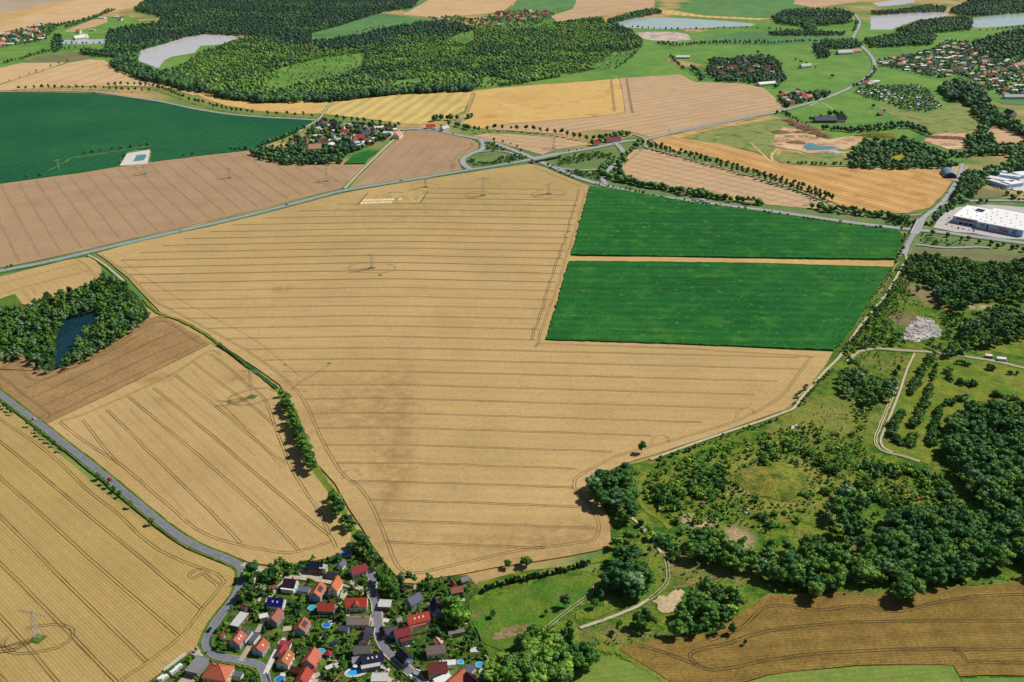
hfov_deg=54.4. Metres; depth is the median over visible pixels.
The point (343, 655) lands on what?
garden hedge
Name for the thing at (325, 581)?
lane
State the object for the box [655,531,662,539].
shrub
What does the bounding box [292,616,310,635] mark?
house
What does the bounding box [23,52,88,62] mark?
meadow
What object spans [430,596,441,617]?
house
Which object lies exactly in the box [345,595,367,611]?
house
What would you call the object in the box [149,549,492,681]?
garden land
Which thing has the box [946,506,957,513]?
broadleaf tree
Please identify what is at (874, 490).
shrub
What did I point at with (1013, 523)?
broadleaf tree
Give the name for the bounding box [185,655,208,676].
house
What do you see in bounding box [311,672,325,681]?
yard
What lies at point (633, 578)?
broadleaf tree
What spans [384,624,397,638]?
house
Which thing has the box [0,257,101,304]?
wheat field
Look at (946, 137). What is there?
spoil heap
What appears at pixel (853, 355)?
track
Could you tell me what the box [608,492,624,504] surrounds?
broadleaf tree
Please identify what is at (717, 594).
broadleaf tree
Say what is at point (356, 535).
broadleaf tree
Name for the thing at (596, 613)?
grass patch
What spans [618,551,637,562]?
broadleaf tree
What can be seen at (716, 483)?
shrub
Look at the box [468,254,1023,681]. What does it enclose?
scrub land
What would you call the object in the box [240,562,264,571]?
lane
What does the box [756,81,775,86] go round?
house
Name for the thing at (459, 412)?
wheat field
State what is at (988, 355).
house
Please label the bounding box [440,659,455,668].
carport
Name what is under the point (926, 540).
broadleaf tree
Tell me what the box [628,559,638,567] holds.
broadleaf tree
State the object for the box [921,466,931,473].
shrub
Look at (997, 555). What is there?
broadleaf tree
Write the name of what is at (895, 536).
broadleaf tree
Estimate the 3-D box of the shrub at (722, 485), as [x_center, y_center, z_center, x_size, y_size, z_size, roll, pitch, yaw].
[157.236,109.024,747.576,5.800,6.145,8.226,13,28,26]
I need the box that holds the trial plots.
[357,191,427,204]
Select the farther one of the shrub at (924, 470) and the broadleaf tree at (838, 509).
the shrub at (924, 470)
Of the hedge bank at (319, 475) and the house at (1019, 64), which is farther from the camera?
the house at (1019, 64)
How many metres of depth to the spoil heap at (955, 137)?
1726.47 m
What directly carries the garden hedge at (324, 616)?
on the garden land at (419, 639)
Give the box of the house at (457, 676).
[445,668,465,681]
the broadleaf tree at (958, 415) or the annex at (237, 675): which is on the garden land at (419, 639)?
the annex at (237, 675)
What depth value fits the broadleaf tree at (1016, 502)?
712.80 m
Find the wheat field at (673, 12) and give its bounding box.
[662,10,767,19]
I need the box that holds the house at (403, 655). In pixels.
[395,647,413,663]
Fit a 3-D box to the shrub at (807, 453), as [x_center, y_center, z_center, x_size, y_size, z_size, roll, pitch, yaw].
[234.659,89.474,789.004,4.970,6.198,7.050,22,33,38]
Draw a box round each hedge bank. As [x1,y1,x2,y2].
[142,298,221,343]
[217,343,277,388]
[274,387,366,554]
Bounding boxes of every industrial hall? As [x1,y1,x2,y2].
[986,175,1013,181]
[988,179,1011,188]
[999,173,1020,179]
[1000,180,1023,187]
[1012,171,1023,178]
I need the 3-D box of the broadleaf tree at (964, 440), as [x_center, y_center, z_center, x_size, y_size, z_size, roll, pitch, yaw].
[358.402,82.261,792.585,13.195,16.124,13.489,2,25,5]
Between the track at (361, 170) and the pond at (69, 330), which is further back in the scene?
the track at (361, 170)
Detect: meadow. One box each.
[0,15,158,67]
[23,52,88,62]
[108,24,644,92]
[312,13,424,38]
[402,0,427,11]
[468,576,595,651]
[481,553,608,588]
[511,0,575,11]
[529,51,698,84]
[562,655,661,681]
[575,22,707,74]
[648,554,664,592]
[663,19,1023,150]
[682,118,796,161]
[702,30,850,44]
[749,665,960,681]
[775,150,850,165]
[875,101,982,133]
[882,353,1023,464]
[962,678,1023,681]
[974,336,1023,356]
[992,97,1023,104]
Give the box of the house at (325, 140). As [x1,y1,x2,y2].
[321,139,328,143]
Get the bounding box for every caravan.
[161,674,168,680]
[169,668,178,674]
[174,663,182,668]
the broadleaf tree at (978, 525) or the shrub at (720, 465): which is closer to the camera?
the broadleaf tree at (978, 525)
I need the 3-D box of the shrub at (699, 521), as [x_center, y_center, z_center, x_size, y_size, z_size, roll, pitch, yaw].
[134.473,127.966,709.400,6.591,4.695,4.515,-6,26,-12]
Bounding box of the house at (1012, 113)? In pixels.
[1003,109,1016,117]
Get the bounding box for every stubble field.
[652,118,951,212]
[986,124,1023,145]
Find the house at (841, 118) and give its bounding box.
[836,116,846,121]
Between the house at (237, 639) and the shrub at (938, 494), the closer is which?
the house at (237, 639)
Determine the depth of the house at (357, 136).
1716.76 m
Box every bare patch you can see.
[489,623,531,639]
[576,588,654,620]
[652,589,684,612]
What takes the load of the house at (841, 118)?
on the meadow at (846, 70)
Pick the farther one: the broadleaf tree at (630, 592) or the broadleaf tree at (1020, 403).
the broadleaf tree at (1020, 403)
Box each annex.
[232,670,243,680]
[259,612,268,621]
[280,587,294,593]
[319,564,327,574]
[361,662,380,671]
[393,655,408,669]
[400,636,412,646]
[410,622,426,630]
[427,602,432,615]
[464,663,475,672]
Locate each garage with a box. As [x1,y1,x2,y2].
[275,643,288,657]
[278,640,291,649]
[297,586,310,595]
[325,571,340,579]
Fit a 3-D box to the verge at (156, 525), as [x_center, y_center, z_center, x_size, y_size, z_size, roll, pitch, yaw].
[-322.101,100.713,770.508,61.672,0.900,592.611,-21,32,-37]
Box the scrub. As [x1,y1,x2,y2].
[160,83,1020,681]
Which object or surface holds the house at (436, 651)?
on the garden land at (419, 639)
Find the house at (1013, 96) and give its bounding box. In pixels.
[1002,94,1023,98]
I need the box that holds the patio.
[248,580,479,680]
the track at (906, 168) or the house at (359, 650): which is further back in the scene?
the track at (906, 168)
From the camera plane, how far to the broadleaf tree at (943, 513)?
700.50 m
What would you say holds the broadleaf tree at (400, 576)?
on the garden land at (419, 639)
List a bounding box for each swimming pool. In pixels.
[274,675,284,681]
[308,605,315,610]
[322,622,330,628]
[340,550,351,556]
[344,666,366,676]
[457,659,463,664]
[475,661,482,667]
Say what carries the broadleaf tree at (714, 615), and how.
on the scrub land at (827, 393)
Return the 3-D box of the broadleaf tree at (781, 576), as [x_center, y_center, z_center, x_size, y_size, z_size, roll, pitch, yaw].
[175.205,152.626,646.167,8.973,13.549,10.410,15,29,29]
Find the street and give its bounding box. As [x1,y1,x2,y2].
[367,569,426,681]
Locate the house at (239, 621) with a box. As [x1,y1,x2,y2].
[230,611,248,630]
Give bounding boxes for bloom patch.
[887,153,903,160]
[946,156,966,161]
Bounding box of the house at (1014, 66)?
[1010,63,1017,69]
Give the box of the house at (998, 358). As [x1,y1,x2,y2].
[996,356,1006,361]
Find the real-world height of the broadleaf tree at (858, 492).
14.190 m
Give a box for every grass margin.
[595,645,669,681]
[925,578,1023,588]
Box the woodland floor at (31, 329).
[0,271,148,371]
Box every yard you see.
[120,150,149,165]
[128,152,137,161]
[178,673,195,681]
[189,646,202,655]
[295,566,324,578]
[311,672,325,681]
[336,589,347,606]
[375,664,399,681]
[934,204,1023,239]
[940,164,966,180]
[997,171,1023,191]
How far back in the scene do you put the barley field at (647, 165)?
1505.31 m
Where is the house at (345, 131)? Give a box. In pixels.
[340,129,347,134]
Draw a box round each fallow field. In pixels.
[0,0,66,13]
[909,248,1023,263]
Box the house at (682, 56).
[675,55,689,58]
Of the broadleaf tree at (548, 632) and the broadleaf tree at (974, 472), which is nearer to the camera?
the broadleaf tree at (548, 632)
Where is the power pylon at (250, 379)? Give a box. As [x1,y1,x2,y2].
[243,370,258,396]
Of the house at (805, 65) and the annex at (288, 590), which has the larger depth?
the house at (805, 65)
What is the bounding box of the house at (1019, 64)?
[1016,62,1023,67]
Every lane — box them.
[238,624,262,660]
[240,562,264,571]
[263,637,286,673]
[265,576,287,602]
[287,575,370,591]
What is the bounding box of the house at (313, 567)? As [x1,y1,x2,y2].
[306,559,324,574]
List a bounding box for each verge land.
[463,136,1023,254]
[824,255,904,366]
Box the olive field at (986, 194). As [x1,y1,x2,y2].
[974,189,1010,198]
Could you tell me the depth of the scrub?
794.76 m
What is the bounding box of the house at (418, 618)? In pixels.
[405,610,430,625]
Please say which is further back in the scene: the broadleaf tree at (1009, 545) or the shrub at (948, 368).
the shrub at (948, 368)
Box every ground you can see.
[0,0,1023,654]
[903,316,941,341]
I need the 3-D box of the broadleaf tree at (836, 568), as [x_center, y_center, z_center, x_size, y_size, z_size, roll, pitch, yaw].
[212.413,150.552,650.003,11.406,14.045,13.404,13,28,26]
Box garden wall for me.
[163,652,185,671]
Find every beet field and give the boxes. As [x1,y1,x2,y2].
[0,92,311,182]
[675,0,809,17]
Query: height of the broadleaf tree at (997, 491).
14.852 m
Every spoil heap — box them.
[767,142,785,145]
[770,130,792,133]
[771,137,796,141]
[782,119,799,122]
[784,134,798,137]
[785,140,805,143]
[788,122,807,126]
[793,130,808,133]
[796,124,812,129]
[799,134,815,137]
[803,127,822,131]
[808,130,824,134]
[816,133,832,137]
[816,142,837,144]
[818,150,844,153]
[833,141,847,143]
[841,138,861,141]
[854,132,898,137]
[926,135,941,138]
[938,143,958,145]
[941,136,952,138]
[951,136,964,139]
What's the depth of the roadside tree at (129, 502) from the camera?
723.47 m
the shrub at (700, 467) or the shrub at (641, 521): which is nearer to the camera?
the shrub at (641, 521)
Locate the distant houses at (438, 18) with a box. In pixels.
[0,9,991,57]
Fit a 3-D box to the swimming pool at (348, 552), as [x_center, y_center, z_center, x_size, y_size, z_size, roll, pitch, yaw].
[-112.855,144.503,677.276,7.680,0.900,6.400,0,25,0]
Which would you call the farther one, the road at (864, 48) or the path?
the road at (864, 48)
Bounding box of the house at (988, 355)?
[985,353,992,358]
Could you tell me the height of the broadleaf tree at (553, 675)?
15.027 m
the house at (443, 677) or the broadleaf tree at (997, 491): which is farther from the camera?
the broadleaf tree at (997, 491)
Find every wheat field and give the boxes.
[0,0,75,22]
[0,0,142,32]
[0,59,201,94]
[0,62,65,83]
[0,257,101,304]
[0,410,234,681]
[48,344,350,565]
[65,17,106,31]
[97,164,832,583]
[197,93,329,113]
[325,90,472,123]
[403,0,515,16]
[463,78,624,127]
[552,0,654,21]
[662,10,767,19]
[794,0,856,6]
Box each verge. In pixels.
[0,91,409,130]
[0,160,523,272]
[0,388,274,681]
[86,254,127,282]
[297,100,335,131]
[342,131,406,188]
[366,568,428,681]
[458,140,486,168]
[484,150,522,157]
[559,139,635,154]
[579,598,649,629]
[599,143,626,184]
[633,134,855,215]
[647,15,877,139]
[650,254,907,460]
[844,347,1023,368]
[899,233,923,254]
[912,202,945,225]
[915,244,989,248]
[940,165,964,201]
[946,199,1023,204]
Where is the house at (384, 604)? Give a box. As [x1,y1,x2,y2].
[377,599,391,610]
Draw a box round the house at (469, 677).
[463,672,481,681]
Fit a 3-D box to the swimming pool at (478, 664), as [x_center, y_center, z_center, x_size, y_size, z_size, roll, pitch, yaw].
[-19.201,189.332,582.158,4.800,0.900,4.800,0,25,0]
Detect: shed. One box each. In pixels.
[240,603,248,611]
[269,584,276,589]
[289,666,301,675]
[325,664,332,670]
[394,616,402,623]
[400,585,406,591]
[413,669,420,675]
[447,628,465,637]
[449,585,463,595]
[459,575,469,584]
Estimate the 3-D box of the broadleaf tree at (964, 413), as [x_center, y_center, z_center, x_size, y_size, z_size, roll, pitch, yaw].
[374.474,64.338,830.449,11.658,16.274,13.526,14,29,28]
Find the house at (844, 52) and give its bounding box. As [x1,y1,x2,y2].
[835,49,853,54]
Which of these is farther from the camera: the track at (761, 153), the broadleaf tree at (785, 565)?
the track at (761, 153)
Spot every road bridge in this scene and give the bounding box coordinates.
[530,152,561,163]
[910,219,925,233]
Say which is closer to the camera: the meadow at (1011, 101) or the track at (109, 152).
the track at (109, 152)
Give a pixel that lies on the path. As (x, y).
(894, 404)
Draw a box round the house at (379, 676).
[370,672,388,681]
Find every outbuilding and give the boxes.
[244,629,252,643]
[248,632,260,645]
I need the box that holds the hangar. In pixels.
[940,167,956,177]
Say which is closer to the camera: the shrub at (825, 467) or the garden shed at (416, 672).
the garden shed at (416, 672)
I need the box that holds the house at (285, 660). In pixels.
[276,649,294,669]
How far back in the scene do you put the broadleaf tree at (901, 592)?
625.09 m
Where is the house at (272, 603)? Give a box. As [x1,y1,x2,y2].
[266,595,286,610]
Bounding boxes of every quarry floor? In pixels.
[774,127,861,153]
[923,133,967,148]
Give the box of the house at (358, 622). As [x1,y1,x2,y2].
[346,615,369,628]
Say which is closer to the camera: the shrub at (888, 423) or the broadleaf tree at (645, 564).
the broadleaf tree at (645, 564)
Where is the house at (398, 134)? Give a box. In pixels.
[391,130,402,138]
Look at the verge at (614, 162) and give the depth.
1581.10 m
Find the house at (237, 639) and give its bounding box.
[228,630,246,649]
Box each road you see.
[0,91,408,129]
[0,161,523,271]
[0,390,270,681]
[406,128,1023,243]
[460,140,485,168]
[475,150,520,156]
[556,166,612,169]
[560,139,635,153]
[601,143,624,184]
[634,134,854,214]
[645,13,875,139]
[902,233,915,253]
[915,244,989,247]
[920,203,943,219]
[940,164,964,202]
[943,200,1023,203]
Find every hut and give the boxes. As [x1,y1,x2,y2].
[218,631,225,638]
[336,559,346,569]
[338,625,349,633]
[352,656,359,665]
[365,626,374,634]
[433,637,442,644]
[450,580,456,586]
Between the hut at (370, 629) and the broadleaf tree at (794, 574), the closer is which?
the hut at (370, 629)
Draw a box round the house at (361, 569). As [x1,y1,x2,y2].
[349,562,367,578]
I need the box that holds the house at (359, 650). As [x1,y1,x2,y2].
[353,642,371,657]
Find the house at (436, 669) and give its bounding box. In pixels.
[427,659,447,679]
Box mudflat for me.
[636,32,690,41]
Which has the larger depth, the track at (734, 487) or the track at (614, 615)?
the track at (734, 487)
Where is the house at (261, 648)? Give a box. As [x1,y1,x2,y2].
[251,637,269,657]
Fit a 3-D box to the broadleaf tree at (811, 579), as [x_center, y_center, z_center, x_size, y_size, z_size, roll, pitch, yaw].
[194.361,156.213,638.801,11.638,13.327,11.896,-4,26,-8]
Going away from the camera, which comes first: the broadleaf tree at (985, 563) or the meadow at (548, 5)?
the broadleaf tree at (985, 563)
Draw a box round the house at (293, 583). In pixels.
[282,577,298,589]
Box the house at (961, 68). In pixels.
[957,65,964,72]
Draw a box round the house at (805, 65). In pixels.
[799,63,811,68]
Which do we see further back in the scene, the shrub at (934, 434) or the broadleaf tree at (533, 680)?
the shrub at (934, 434)
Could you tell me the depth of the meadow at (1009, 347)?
972.89 m
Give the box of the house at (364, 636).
[357,630,370,644]
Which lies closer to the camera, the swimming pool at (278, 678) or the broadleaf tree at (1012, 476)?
the swimming pool at (278, 678)
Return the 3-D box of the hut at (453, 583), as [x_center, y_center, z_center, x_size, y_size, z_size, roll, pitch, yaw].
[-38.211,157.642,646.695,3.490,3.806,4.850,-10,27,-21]
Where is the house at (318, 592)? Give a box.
[308,581,326,601]
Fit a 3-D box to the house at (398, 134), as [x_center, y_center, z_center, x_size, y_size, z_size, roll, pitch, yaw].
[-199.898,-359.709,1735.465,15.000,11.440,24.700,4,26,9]
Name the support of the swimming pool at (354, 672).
on the garden land at (419, 639)
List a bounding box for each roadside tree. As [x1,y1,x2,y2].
[94,472,100,477]
[127,500,132,506]
[146,517,153,523]
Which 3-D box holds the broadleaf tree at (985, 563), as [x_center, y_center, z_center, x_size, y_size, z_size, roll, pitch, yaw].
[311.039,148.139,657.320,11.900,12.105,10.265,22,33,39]
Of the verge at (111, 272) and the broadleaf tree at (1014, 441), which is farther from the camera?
the verge at (111, 272)
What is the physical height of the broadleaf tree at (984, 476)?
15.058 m
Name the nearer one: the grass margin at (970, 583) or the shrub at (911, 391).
the grass margin at (970, 583)
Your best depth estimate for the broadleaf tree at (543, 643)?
583.03 m
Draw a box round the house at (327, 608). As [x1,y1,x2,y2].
[317,600,336,615]
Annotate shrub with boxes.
[637,519,643,525]
[645,531,655,539]
[650,485,657,493]
[651,535,656,541]
[652,494,659,501]
[654,482,665,491]
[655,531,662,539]
[657,537,668,545]
[658,496,664,505]
[660,532,673,541]
[663,488,671,494]
[664,504,676,510]
[665,541,674,549]
[667,550,674,555]
[667,553,680,562]
[668,497,678,504]
[673,485,684,492]
[673,503,682,509]
[674,541,680,548]
[679,527,685,534]
[680,491,687,496]
[686,480,695,485]
[687,485,701,492]
[689,478,698,484]
[691,487,703,497]
[691,516,697,521]
[696,464,710,470]
[697,518,704,523]
[702,475,707,482]
[703,482,712,487]
[704,470,711,477]
[706,491,715,500]
[709,471,718,477]
[712,469,722,476]
[713,479,721,487]
[715,462,722,469]
[718,481,725,490]
[751,494,759,501]
[754,511,762,517]
[760,455,768,462]
[764,459,772,466]
[765,443,772,451]
[765,521,773,527]
[769,519,776,527]
[770,452,777,459]
[771,509,778,516]
[782,436,795,443]
[784,444,793,449]
[797,491,807,497]
[804,450,811,456]
[819,459,826,464]
[822,465,828,470]
[823,489,832,495]
[830,466,841,474]
[854,480,865,488]
[862,459,871,469]
[868,488,880,492]
[872,492,882,499]
[873,471,881,477]
[877,465,892,472]
[878,490,887,495]
[880,495,886,504]
[885,420,897,425]
[885,499,891,505]
[887,429,898,436]
[891,437,903,445]
[891,494,900,501]
[892,465,899,471]
[894,499,902,505]
[902,467,917,476]
[903,437,915,447]
[907,389,914,394]
[907,421,917,428]
[907,431,920,437]
[908,463,917,469]
[915,412,923,419]
[916,365,928,370]
[916,371,924,376]
[917,402,929,407]
[919,398,931,404]
[919,476,931,482]
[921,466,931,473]
[922,392,930,398]
[923,390,934,395]
[925,355,937,361]
[925,486,933,490]
[926,382,935,388]
[926,439,935,445]
[928,419,936,426]
[928,432,936,438]
[930,423,941,429]
[930,437,940,444]
[932,474,942,479]
[932,479,940,485]
[935,491,941,498]
[943,365,952,371]
[943,483,953,491]
[944,398,950,405]
[948,398,956,404]
[954,395,966,400]
[956,377,965,383]
[969,378,977,385]
[986,363,992,370]
[995,390,1003,397]
[1009,394,1020,400]
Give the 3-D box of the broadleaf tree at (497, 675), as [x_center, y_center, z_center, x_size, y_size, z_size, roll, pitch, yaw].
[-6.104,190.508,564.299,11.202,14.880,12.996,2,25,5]
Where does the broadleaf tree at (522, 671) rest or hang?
on the scrub land at (827, 393)
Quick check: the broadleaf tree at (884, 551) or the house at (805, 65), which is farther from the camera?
the house at (805, 65)
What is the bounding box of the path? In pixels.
[879,353,915,451]
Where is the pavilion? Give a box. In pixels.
[323,649,332,657]
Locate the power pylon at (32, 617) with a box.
[19,610,44,640]
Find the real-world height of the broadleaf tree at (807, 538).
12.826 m
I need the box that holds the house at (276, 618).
[266,608,284,627]
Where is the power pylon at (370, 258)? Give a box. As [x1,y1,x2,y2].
[364,254,377,266]
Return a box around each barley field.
[0,151,362,267]
[0,315,208,422]
[350,130,478,187]
[474,134,587,154]
[480,74,784,136]
[616,149,827,208]
[619,582,1023,681]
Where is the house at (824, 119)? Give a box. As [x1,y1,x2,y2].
[813,116,836,122]
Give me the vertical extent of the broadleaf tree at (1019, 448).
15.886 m
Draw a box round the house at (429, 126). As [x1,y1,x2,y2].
[426,124,434,128]
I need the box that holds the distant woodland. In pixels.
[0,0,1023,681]
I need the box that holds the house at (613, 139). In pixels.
[606,136,621,142]
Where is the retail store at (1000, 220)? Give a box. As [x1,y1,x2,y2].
[976,207,1023,236]
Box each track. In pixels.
[73,145,151,157]
[88,255,123,280]
[298,100,333,131]
[344,131,404,188]
[546,582,598,626]
[579,552,669,628]
[580,599,648,628]
[625,509,662,552]
[637,467,671,529]
[649,254,906,459]
[673,549,730,589]
[699,433,773,502]
[750,143,772,163]
[770,148,868,168]
[846,347,1023,367]
[872,167,942,168]
[874,387,919,461]
[878,262,898,294]
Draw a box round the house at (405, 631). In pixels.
[393,625,411,643]
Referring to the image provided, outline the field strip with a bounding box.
[570,256,894,266]
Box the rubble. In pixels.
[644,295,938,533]
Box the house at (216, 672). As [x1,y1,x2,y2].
[201,662,234,681]
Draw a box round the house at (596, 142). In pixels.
[593,140,599,145]
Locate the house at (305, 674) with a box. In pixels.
[294,667,313,681]
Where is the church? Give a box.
[305,136,321,151]
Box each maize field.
[344,150,377,163]
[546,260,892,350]
[571,186,902,259]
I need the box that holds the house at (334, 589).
[327,575,343,596]
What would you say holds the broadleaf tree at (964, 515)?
on the scrub land at (827, 393)
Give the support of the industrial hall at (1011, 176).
on the yard at (1019, 188)
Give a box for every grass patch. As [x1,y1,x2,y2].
[0,294,21,307]
[726,463,811,501]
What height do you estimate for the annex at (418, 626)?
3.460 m
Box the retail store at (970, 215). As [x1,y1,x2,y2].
[952,205,992,226]
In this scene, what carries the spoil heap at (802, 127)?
on the rough meadow at (759, 135)
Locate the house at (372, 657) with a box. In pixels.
[360,650,383,664]
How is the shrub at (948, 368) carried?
on the orchard meadow at (1000, 379)
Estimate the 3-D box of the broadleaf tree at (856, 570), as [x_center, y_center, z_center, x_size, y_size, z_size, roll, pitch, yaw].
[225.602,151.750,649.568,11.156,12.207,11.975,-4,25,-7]
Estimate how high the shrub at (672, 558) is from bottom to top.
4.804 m
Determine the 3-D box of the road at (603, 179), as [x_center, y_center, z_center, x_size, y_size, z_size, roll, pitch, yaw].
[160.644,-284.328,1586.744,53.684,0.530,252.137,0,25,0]
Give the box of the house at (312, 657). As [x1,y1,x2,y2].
[300,647,321,670]
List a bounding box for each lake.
[138,34,236,67]
[617,17,754,28]
[870,11,948,29]
[873,0,914,6]
[972,13,1023,27]
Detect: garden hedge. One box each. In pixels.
[209,635,225,653]
[307,642,332,649]
[311,615,340,618]
[341,633,345,660]
[385,639,395,650]
[451,643,462,648]
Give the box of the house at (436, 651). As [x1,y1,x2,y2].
[426,642,445,658]
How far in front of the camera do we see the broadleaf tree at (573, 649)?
578.11 m
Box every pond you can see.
[55,312,100,366]
[803,143,837,149]
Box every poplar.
[562,627,568,641]
[565,619,572,642]
[568,627,574,645]
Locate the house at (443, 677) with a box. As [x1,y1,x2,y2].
[433,672,451,681]
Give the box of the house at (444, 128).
[440,125,448,130]
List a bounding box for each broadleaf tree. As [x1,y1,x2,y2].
[240,582,252,597]
[245,559,258,573]
[294,439,313,450]
[297,432,309,441]
[326,491,342,506]
[330,499,344,513]
[351,530,363,541]
[358,535,369,549]
[380,575,393,591]
[387,582,399,596]
[396,571,404,584]
[439,594,462,615]
[439,599,446,611]
[442,611,458,629]
[449,607,471,625]
[481,658,501,681]
[490,609,495,616]
[492,664,508,681]
[494,651,508,663]
[498,659,517,681]
[501,652,520,665]
[504,559,511,566]
[505,658,536,681]
[513,632,531,649]
[516,648,537,660]
[520,556,532,566]
[520,636,541,660]
[523,624,539,636]
[528,678,541,681]
[532,661,548,681]
[535,633,556,648]
[536,647,559,664]
[539,625,560,645]
[547,661,573,681]
[552,651,563,662]
[552,657,573,681]
[553,635,568,649]
[553,645,566,651]
[557,629,569,641]
[559,594,570,604]
[559,650,574,664]
[564,643,579,655]
[572,650,592,670]
[576,643,601,665]
[579,642,592,652]
[585,473,600,487]
[585,481,602,495]
[590,598,598,605]
[592,488,598,503]
[594,469,606,484]
[595,488,610,506]
[597,589,605,598]
[600,570,620,590]
[601,473,618,487]
[607,565,620,571]
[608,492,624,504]
[608,560,623,567]
[608,568,625,591]
[609,469,620,477]
[611,487,621,493]
[612,545,627,559]
[615,462,632,471]
[616,470,633,485]
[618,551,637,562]
[620,490,634,504]
[620,560,636,572]
[621,474,636,487]
[621,482,636,488]
[621,570,644,590]
[622,486,640,499]
[622,585,635,599]
[626,544,641,558]
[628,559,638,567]
[632,611,644,624]
[633,561,648,571]
[638,441,646,449]
[639,561,650,571]
[640,607,651,622]
[642,570,655,585]
[666,619,683,636]
[684,542,696,559]
[684,595,700,610]
[687,527,706,539]
[687,540,708,559]
[697,575,717,593]
[701,601,717,612]
[702,527,715,544]
[706,530,728,552]
[708,611,719,625]
[710,588,726,600]
[717,549,729,567]
[723,540,742,554]
[723,554,739,570]
[724,584,743,602]
[728,622,736,633]
[736,548,747,562]
[746,555,758,571]
[761,546,778,560]
[761,561,779,579]
[763,539,777,547]
[774,567,788,584]
[781,551,802,563]
[782,562,788,567]
[785,562,804,583]
[793,554,811,563]
[796,562,805,575]
[798,534,812,544]
[801,541,814,554]
[802,560,818,570]
[807,576,825,589]
[807,581,824,598]
[812,534,826,544]
[813,542,826,554]
[813,557,830,575]
[824,542,836,554]
[827,573,845,591]
[829,561,846,575]
[830,503,847,519]
[832,549,850,565]
[838,483,855,497]
[847,511,863,523]
[850,488,866,497]
[850,556,865,565]
[850,565,865,578]
[854,495,870,508]
[856,536,870,546]
[860,542,877,552]
[860,564,880,582]
[863,552,879,567]
[872,551,886,566]
[875,532,891,546]
[876,526,896,534]
[877,546,895,562]
[877,560,893,575]
[883,511,904,526]
[886,506,901,514]
[886,509,903,525]
[886,539,900,551]
[889,530,909,544]
[889,566,901,582]
[889,582,912,601]
[891,576,916,597]
[892,369,898,376]
[892,552,899,562]
[894,546,911,561]
[894,560,908,572]
[896,524,913,533]
[897,534,920,549]
[897,573,912,578]
[900,544,914,553]
[902,507,920,522]
[902,513,923,528]
[902,561,916,575]
[905,529,918,541]
[908,503,925,509]
[909,576,926,597]
[915,284,921,293]
[915,563,932,582]
[916,508,928,520]
[916,532,934,550]
[917,529,926,547]
[918,553,933,567]
[920,546,943,558]
[924,513,943,529]
[928,528,944,539]
[930,567,947,584]
[931,554,946,567]
[933,526,951,543]
[934,544,952,560]
[935,507,947,519]
[940,441,956,454]
[940,518,965,537]
[941,537,957,548]
[942,433,960,444]
[942,542,956,553]
[943,415,963,431]
[943,564,957,578]
[944,521,963,538]
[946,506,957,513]
[946,552,959,565]
[947,513,955,518]
[949,508,972,525]
[950,444,967,457]
[951,561,966,580]
[952,412,966,422]
[957,409,968,419]
[957,454,973,467]
[958,524,977,538]
[958,537,978,552]
[959,435,970,446]
[959,462,975,472]
[962,399,977,411]
[962,560,977,577]
[964,443,978,455]
[965,519,986,535]
[966,468,980,479]
[969,541,984,555]
[973,461,991,474]
[973,511,985,519]
[974,444,986,453]
[975,474,991,480]
[975,477,995,492]
[975,556,994,573]
[976,509,990,520]
[976,518,988,529]
[978,450,997,462]
[979,544,994,556]
[981,534,996,545]
[983,499,1000,513]
[985,398,1007,411]
[985,414,1005,428]
[986,438,1003,448]
[986,521,998,533]
[987,547,1009,569]
[988,528,1002,539]
[989,462,1000,469]
[990,484,1009,499]
[991,468,1009,476]
[991,523,1011,537]
[992,470,1008,481]
[992,476,1008,488]
[993,540,1013,551]
[993,543,1016,565]
[996,537,1009,543]
[997,458,1013,471]
[998,447,1015,455]
[999,454,1011,460]
[1001,492,1021,509]
[1002,416,1015,433]
[1002,509,1022,524]
[1004,471,1017,481]
[1005,465,1021,470]
[1007,404,1021,415]
[1008,500,1023,509]
[1008,519,1017,528]
[1009,437,1020,446]
[1010,455,1023,464]
[1010,468,1021,474]
[1010,537,1023,545]
[1011,505,1023,514]
[1012,527,1023,538]
[1013,442,1023,453]
[1013,545,1023,561]
[1014,476,1023,494]
[1015,400,1023,411]
[1016,486,1023,493]
[1016,519,1023,527]
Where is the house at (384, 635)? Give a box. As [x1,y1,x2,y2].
[379,626,388,639]
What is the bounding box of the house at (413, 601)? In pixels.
[404,591,423,609]
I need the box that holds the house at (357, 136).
[355,134,364,140]
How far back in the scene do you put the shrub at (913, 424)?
828.88 m
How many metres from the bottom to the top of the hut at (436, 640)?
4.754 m
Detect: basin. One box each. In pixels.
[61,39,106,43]
[134,154,145,160]
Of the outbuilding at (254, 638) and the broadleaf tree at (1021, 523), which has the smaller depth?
the outbuilding at (254, 638)
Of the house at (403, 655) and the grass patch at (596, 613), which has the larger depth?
the grass patch at (596, 613)
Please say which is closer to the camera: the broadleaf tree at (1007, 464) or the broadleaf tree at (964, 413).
the broadleaf tree at (1007, 464)
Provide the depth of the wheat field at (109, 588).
649.37 m
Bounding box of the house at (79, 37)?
[73,35,85,39]
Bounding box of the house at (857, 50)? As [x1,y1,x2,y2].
[853,48,861,52]

